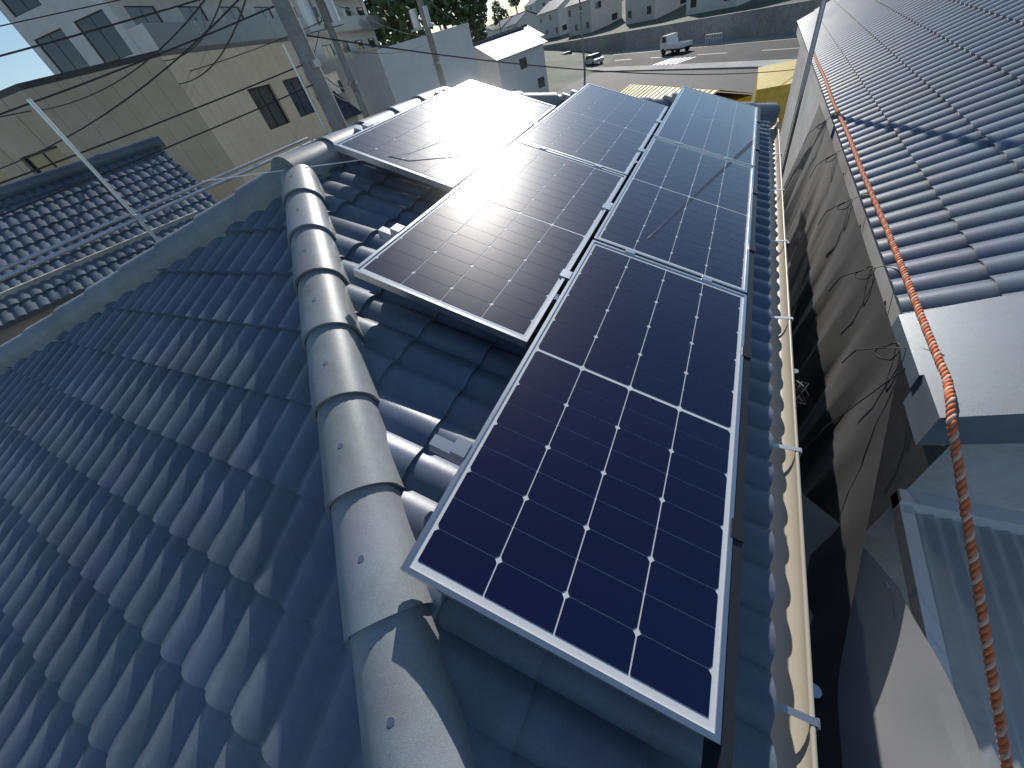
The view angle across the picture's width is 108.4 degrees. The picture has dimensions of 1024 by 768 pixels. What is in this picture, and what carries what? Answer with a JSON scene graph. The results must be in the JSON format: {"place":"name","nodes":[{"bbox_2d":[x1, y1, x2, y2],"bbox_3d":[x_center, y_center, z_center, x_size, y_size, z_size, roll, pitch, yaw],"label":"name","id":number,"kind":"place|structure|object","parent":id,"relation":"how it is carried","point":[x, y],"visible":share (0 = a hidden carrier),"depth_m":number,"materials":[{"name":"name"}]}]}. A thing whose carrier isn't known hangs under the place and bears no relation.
{"place":"outdoors","nodes":[
{"label":"outdoors","id":0,"kind":"place"},
{"bbox_2d":[0,135,165,200],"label":"roof ridge","id":1,"kind":"structure","parent":0,"point":[38,180],"depth_m":7.00,"materials":[{"name":"grey tile"}]},
{"bbox_2d":[0,0,528,89],"label":"sky","id":2,"kind":"structure","parent":0,"point":[23,66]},
{"bbox_2d":[316,91,361,124],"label":"house roof","id":3,"kind":"structure","parent":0,"point":[348,110],"depth_m":35.79,"materials":[{"name":"tile"}]},
{"bbox_2d":[524,0,549,13],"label":"roof","id":4,"kind":"structure","parent":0,"point":[537,7],"depth_m":173.93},
{"bbox_2d":[524,0,541,6],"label":"house roof","id":5,"kind":"structure","parent":4,"relation":"on","point":[530,2],"depth_m":176.60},
{"bbox_2d":[486,0,804,44],"bbox_3d":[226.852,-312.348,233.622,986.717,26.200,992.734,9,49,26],"label":"terrain hillside","id":6,"kind":"structure","parent":0,"point":[674,16],"depth_m":66.26,"materials":[{"name":"grey concrete"}]},
{"bbox_2d":[491,0,500,10],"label":"tree","id":7,"kind":"object","parent":6,"relation":"on","point":[494,4],"visible":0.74,"depth_m":264.81,"materials":[{"name":"green plant"}]},
{"bbox_2d":[493,26,505,34],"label":"house body","id":8,"kind":"structure","parent":6,"relation":"on","point":[497,31],"depth_m":144.12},
{"bbox_2d":[492,15,512,29],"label":"house roof","id":9,"kind":"structure","parent":8,"relation":"on","point":[504,22],"depth_m":143.20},
{"bbox_2d":[492,7,508,25],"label":"tree","id":10,"kind":"object","parent":6,"relation":"on","point":[496,21],"visible":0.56,"depth_m":183.69,"materials":[{"name":"green plant"}]},
{"bbox_2d":[507,0,519,13],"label":"tree","id":11,"kind":"object","parent":6,"relation":"on","point":[516,3],"visible":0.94,"depth_m":229.84,"materials":[{"name":"green plant"}]},
{"bbox_2d":[506,16,539,31],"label":"house body","id":12,"kind":"structure","parent":6,"relation":"on","point":[533,22],"depth_m":121.96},
{"bbox_2d":[505,10,537,26],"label":"house roof","id":13,"kind":"structure","parent":12,"relation":"on","point":[522,16],"depth_m":120.95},
{"bbox_2d":[538,6,568,38],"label":"house body","id":14,"kind":"structure","parent":6,"relation":"on","point":[553,23],"depth_m":103.52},
{"bbox_2d":[537,0,569,14],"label":"house roof","id":15,"kind":"structure","parent":14,"relation":"on","point":[550,5],"depth_m":103.48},
{"bbox_2d":[567,0,621,36],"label":"house body","id":16,"kind":"structure","parent":6,"relation":"on","point":[597,14],"depth_m":85.74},
{"bbox_2d":[565,0,584,6],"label":"house roof","id":17,"kind":"structure","parent":16,"relation":"on","point":[571,2],"depth_m":88.86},
{"bbox_2d":[625,0,686,24],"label":"house body","id":18,"kind":"structure","parent":6,"relation":"on","point":[637,11],"depth_m":70.13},
{"bbox_2d":[686,0,749,15],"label":"house body","id":19,"kind":"structure","parent":6,"relation":"on","point":[696,6],"depth_m":56.88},
{"bbox_2d":[554,68,757,101],"bbox_3d":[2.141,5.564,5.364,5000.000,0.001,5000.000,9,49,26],"label":"ground","id":20,"kind":"structure","parent":0,"point":[614,81],"depth_m":39.08,"materials":[{"name":"concrete"}]},
{"bbox_2d":[0,210,198,344],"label":"neighbour house walls","id":21,"kind":"structure","parent":20,"relation":"on","point":[9,333],"depth_m":6.00,"materials":[{"name":"beige paint"}]},
{"bbox_2d":[0,147,217,330],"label":"neighbour roof","id":22,"kind":"structure","parent":21,"relation":"on","point":[55,219],"depth_m":6.51,"materials":[{"name":"grey tile"}]},
{"bbox_2d":[0,37,331,201],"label":"beige building","id":23,"kind":"structure","parent":20,"relation":"on","point":[274,126],"depth_m":10.68,"materials":[{"name":"beige paint"}]},
{"bbox_2d":[0,0,387,102],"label":"apartment building","id":24,"kind":"structure","parent":20,"relation":"on","point":[150,33],"depth_m":23.50,"materials":[{"name":"white concrete"}]},
{"bbox_2d":[271,0,347,130],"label":"utility pole","id":25,"kind":"object","parent":20,"relation":"on","point":[297,36],"visible":0.34,"depth_m":6.87,"materials":[{"name":"concrete"}]},
{"bbox_2d":[0,0,496,110],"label":"overhead wires","id":26,"kind":"object","parent":25,"relation":"attached to","point":[120,22],"visible":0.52,"depth_m":6.78,"materials":[{"name":"black rubber"}]},
{"bbox_2d":[0,0,794,216],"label":"overhead wires","id":27,"kind":"object","parent":25,"relation":"attached to","point":[204,34],"visible":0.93,"depth_m":6.82,"materials":[{"name":"black rubber"}]},
{"bbox_2d":[296,0,369,117],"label":"utility pole","id":28,"kind":"object","parent":20,"relation":"on","point":[329,14],"visible":0.74,"depth_m":12.65,"materials":[{"name":"concrete"}]},
{"bbox_2d":[330,115,358,130],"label":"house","id":29,"kind":"structure","parent":20,"relation":"on","point":[350,121],"depth_m":35.74,"materials":[{"name":"grey paint"}]},
{"bbox_2d":[335,22,481,119],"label":"white shop building","id":30,"kind":"structure","parent":20,"relation":"on","point":[393,78],"depth_m":35.52,"materials":[{"name":"white paint"}]},
{"bbox_2d":[0,0,826,699],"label":"metal poles","id":31,"kind":"object","parent":20,"relation":"on","point":[136,216],"visible":0.3,"depth_m":5.00,"materials":[{"name":"grey metal"}]},
{"bbox_2d":[783,104,899,767],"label":"scaffold net curtain","id":32,"kind":"object","parent":31,"relation":"hanging from","point":[840,321],"visible":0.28,"depth_m":2.16,"materials":[{"name":"black fabric"}]},
{"bbox_2d":[803,114,943,362],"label":"scaffold net tie cords","id":33,"kind":"object","parent":32,"relation":"attached to","point":[886,346],"visible":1,"depth_m":2.14,"materials":[{"name":"fabric"}]},
{"bbox_2d":[801,492,985,767],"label":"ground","id":34,"kind":"structure","parent":31,"relation":"attached to","point":[899,705],"depth_m":1.45,"materials":[{"name":"grey concrete"}]},
{"bbox_2d":[794,368,904,450],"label":"scaffold net cords","id":35,"kind":"object","parent":34,"relation":"attached to","point":[801,393],"visible":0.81,"depth_m":1.71,"materials":[{"name":"black fabric"}]},
{"bbox_2d":[408,0,444,86],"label":"utility pole","id":36,"kind":"object","parent":20,"relation":"on","point":[425,18],"visible":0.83,"depth_m":20.51,"materials":[{"name":"concrete"}]},
{"bbox_2d":[420,0,446,86],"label":"utility pole","id":37,"kind":"object","parent":20,"relation":"on","point":[437,56],"visible":0.34,"depth_m":27.43,"materials":[{"name":"concrete"}]},
{"bbox_2d":[478,43,548,92],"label":"house","id":38,"kind":"structure","parent":20,"relation":"on","point":[516,77],"depth_m":49.05,"materials":[{"name":"white paint"}]},
{"bbox_2d":[473,27,546,64],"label":"house roof","id":39,"kind":"structure","parent":38,"relation":"on","point":[509,43],"depth_m":47.94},
{"bbox_2d":[485,24,543,38],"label":"house roof","id":40,"kind":"structure","parent":38,"relation":"on","point":[532,30],"depth_m":68.46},
{"bbox_2d":[544,51,612,92],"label":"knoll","id":41,"kind":"structure","parent":20,"relation":"on","point":[558,79],"depth_m":63.43,"materials":[{"name":"grey concrete"}]},
{"bbox_2d":[364,0,393,45],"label":"tree","id":42,"kind":"object","parent":41,"relation":"on","point":[379,33],"visible":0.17,"depth_m":89.84,"materials":[{"name":"green plant"}]},
{"bbox_2d":[366,0,405,27],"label":"tree","id":43,"kind":"object","parent":41,"relation":"on","point":[373,8],"visible":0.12,"depth_m":84.58,"materials":[{"name":"green plant"}]},
{"bbox_2d":[380,35,391,45],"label":"tree","id":44,"kind":"object","parent":41,"relation":"on","point":[386,42],"visible":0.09,"depth_m":132.20,"materials":[{"name":"green plant"}]},
{"bbox_2d":[371,0,435,45],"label":"tree","id":45,"kind":"object","parent":41,"relation":"on","point":[388,11],"visible":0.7,"depth_m":54.28,"materials":[{"name":"green plant"}]},
{"bbox_2d":[420,7,452,30],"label":"tree","id":46,"kind":"object","parent":41,"relation":"on","point":[432,14],"visible":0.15,"depth_m":102.26,"materials":[{"name":"green plant"}]},
{"bbox_2d":[433,0,455,28],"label":"tree","id":47,"kind":"object","parent":41,"relation":"on","point":[440,4],"visible":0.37,"depth_m":74.99,"materials":[{"name":"green plant"}]},
{"bbox_2d":[431,0,476,26],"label":"tree","id":48,"kind":"object","parent":41,"relation":"on","point":[459,14],"visible":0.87,"depth_m":74.95,"materials":[{"name":"green plant"}]},
{"bbox_2d":[450,0,487,41],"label":"tree","id":49,"kind":"object","parent":41,"relation":"on","point":[481,7],"visible":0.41,"depth_m":83.22,"materials":[{"name":"green plant"}]},
{"bbox_2d":[453,0,487,40],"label":"tree","id":50,"kind":"object","parent":41,"relation":"on","point":[480,22],"visible":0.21,"depth_m":101.31,"materials":[{"name":"green plant"}]},
{"bbox_2d":[462,17,487,42],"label":"tree","id":51,"kind":"object","parent":41,"relation":"on","point":[480,31],"visible":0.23,"depth_m":119.83,"materials":[{"name":"green plant"}]},
{"bbox_2d":[578,0,585,68],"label":"utility pole","id":52,"kind":"object","parent":20,"relation":"on","point":[580,11],"depth_m":57.80,"materials":[{"name":"concrete"}]},
{"bbox_2d":[619,84,752,101],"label":"corrugated roof","id":53,"kind":"structure","parent":20,"relation":"on","point":[650,91],"depth_m":21.57,"materials":[{"name":"beige metal"}]},
{"bbox_2d":[543,0,830,71],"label":"road retaining wall","id":54,"kind":"structure","parent":20,"relation":"on","point":[776,22],"depth_m":48.44,"materials":[{"name":"concrete"}]},
{"bbox_2d":[705,33,722,42],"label":"guardrail","id":55,"kind":"object","parent":54,"relation":"on","point":[713,37],"visible":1,"depth_m":49.23,"materials":[{"name":"white metal"}]},
{"bbox_2d":[752,60,796,132],"bbox_3d":[11.361,-10.140,15.164,3.000,4.400,4.000,9,49,26],"label":"yellow site enclosure","id":56,"kind":"object","parent":20,"relation":"on","point":[772,87],"visible":0.14,"depth_m":13.35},
{"bbox_2d":[780,27,1023,611],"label":"building wall","id":57,"kind":"structure","parent":20,"relation":"on","point":[994,474],"depth_m":2.00,"materials":[{"name":"grey paint"}]},
{"bbox_2d":[797,0,1023,313],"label":"roof tiles","id":58,"kind":"object","parent":57,"relation":"attached to","point":[928,96],"visible":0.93,"depth_m":2.67,"materials":[{"name":"grey tile"}]},
{"bbox_2d":[813,51,1012,767],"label":"rope","id":59,"kind":"object","parent":58,"relation":"on","point":[992,675],"visible":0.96,"depth_m":1.32,"materials":[{"name":"orange fabric"}]},
{"bbox_2d":[892,292,1023,444],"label":"roof verge flashing","id":60,"kind":"object","parent":58,"relation":"on","point":[980,343],"visible":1,"depth_m":1.46,"materials":[{"name":"metal"}]},
{"bbox_2d":[889,488,1023,690],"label":"terrace frame","id":61,"kind":"object","parent":20,"relation":"on","point":[905,504],"visible":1,"depth_m":1.69,"materials":[{"name":"white metal"}]},
{"bbox_2d":[914,511,1023,767],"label":"corrugated roof panel","id":62,"kind":"object","parent":61,"relation":"on","point":[1001,555],"depth_m":1.53,"materials":[{"name":"grey metal"}]},
{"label":"house walls","id":63,"kind":"object","parent":20,"relation":"on","visible":0},
{"bbox_2d":[202,119,504,181],"bbox_3d":[-2.033,-0.162,2.495,3.854,1.806,3.905,9,49,26],"label":"white guy line","id":64,"kind":"object","parent":63,"relation":"on","point":[353,160],"visible":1,"depth_m":2.15,"materials":[{"name":"white"}]},
{"bbox_2d":[318,114,776,767],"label":"roof tiles","id":65,"kind":"object","parent":63,"relation":"on","point":[522,702],"visible":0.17,"depth_m":1.23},
{"bbox_2d":[281,164,474,767],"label":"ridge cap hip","id":66,"kind":"object","parent":65,"relation":"on","point":[410,714],"visible":0.93,"depth_m":1.03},
{"bbox_2d":[354,87,760,767],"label":"panel mounting rails","id":67,"kind":"object","parent":65,"relation":"on","point":[714,755],"visible":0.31,"depth_m":1.15,"materials":[{"name":"silver metal"}]},
{"bbox_2d":[333,80,555,191],"bbox_3d":[-0.348,-1.851,2.636,0.752,0.338,1.720,9,49,26],"label":"solar panel","id":68,"kind":"object","parent":67,"relation":"on","point":[449,165],"visible":0.94,"depth_m":2.46,"materials":[{"name":"blue glass"}]},
{"bbox_2d":[353,140,625,347],"bbox_3d":[0.042,-0.914,2.004,0.752,0.338,1.720,9,49,26],"label":"solar panel","id":69,"kind":"object","parent":67,"relation":"on","point":[496,245],"visible":1,"depth_m":1.79,"materials":[{"name":"blue glass"}]},
{"bbox_2d":[400,240,746,744],"bbox_3d":[0.431,0.022,1.371,0.752,0.338,1.720,9,49,26],"label":"solar panel","id":70,"kind":"object","parent":67,"relation":"on","point":[581,517],"visible":1,"depth_m":1.10,"materials":[{"name":"blue glass"}]},
{"bbox_2d":[517,83,667,179],"bbox_3d":[0.747,-2.136,3.022,0.752,0.338,1.720,9,49,26],"label":"solar panel","id":71,"kind":"object","parent":67,"relation":"on","point":[607,129],"visible":0.97,"depth_m":2.88,"materials":[{"name":"blue glass"}]},
{"bbox_2d":[593,136,753,294],"bbox_3d":[1.137,-1.200,2.389,0.752,0.338,1.720,9,49,26],"label":"solar panel","id":72,"kind":"object","parent":67,"relation":"on","point":[684,209],"visible":0.98,"depth_m":2.22,"materials":[{"name":"blue glass"}]},
{"bbox_2d":[654,86,757,166],"bbox_3d":[1.842,-2.421,3.408,0.752,0.338,1.720,9,49,26],"label":"solar panel","id":73,"kind":"object","parent":67,"relation":"on","point":[720,126],"visible":0.95,"depth_m":3.29,"materials":[{"name":"blue glass"}]},
{"bbox_2d":[769,118,817,767],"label":"gutter","id":74,"kind":"object","parent":63,"relation":"on","point":[794,740],"visible":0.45,"depth_m":1.33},
{"bbox_2d":[769,126,820,730],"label":"gutter brackets","id":75,"kind":"object","parent":74,"relation":"attached to","point":[800,715],"visible":0.74,"depth_m":1.01,"materials":[{"name":"silver metal"}]},
{"bbox_3d":[-0.799,-3.113,4.777,7.120,1.099,2.606,9,49,26],"label":"roof face","id":76,"kind":"object","parent":63,"relation":"on","visible":0},
{"bbox_2d":[509,91,779,121],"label":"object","id":77,"kind":"object","parent":76,"relation":"on","point":[771,111],"visible":0.22,"depth_m":3.76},
{"bbox_3d":[-2.820,-1.793,4.101,4.514,1.099,6.890,9,49,26],"label":"roof sheet","id":78,"kind":"object","parent":76,"relation":"on","visible":0},
{"bbox_2d":[0,167,281,374],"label":"roof ridge","id":79,"kind":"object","parent":78,"relation":"on","point":[243,202],"visible":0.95,"depth_m":2.43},
{"bbox_2d":[0,197,363,767],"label":"roof tiles","id":80,"kind":"object","parent":78,"relation":"on","point":[169,593],"visible":0.88,"depth_m":1.45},
{"bbox_2d":[271,87,442,178],"bbox_3d":[-0.962,-1.869,2.698,0.240,0.178,1.808,9,49,26],"label":"ridge cap","id":81,"kind":"object","parent":78,"relation":"on","point":[320,151],"visible":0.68,"depth_m":2.30,"materials":[{"name":"grey ceramic"}]},
{"bbox_2d":[602,38,799,66],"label":"road","id":82,"kind":"structure","parent":0,"point":[744,51],"depth_m":43.77,"materials":[{"name":"grey asphalt"}]},
{"bbox_2d":[561,51,572,54],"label":"white car","id":83,"kind":"object","parent":82,"relation":"on","point":[567,52],"visible":0.17,"depth_m":76.68,"materials":[{"name":"white paint"}]},
{"bbox_2d":[585,52,603,65],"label":"silver car","id":84,"kind":"object","parent":82,"relation":"on","point":[593,59],"visible":0.88,"depth_m":61.65,"materials":[{"name":"grey paint"}]},
{"bbox_2d":[660,32,692,54],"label":"truck","id":85,"kind":"object","parent":82,"relation":"on","point":[670,42],"visible":1,"depth_m":51.45,"materials":[{"name":"white paint"}]},
{"bbox_2d":[614,38,795,64],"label":"road markings","id":86,"kind":"object","parent":82,"relation":"on","point":[693,57],"visible":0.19,"depth_m":47.20,"materials":[{"name":"white paint"}]}
]}

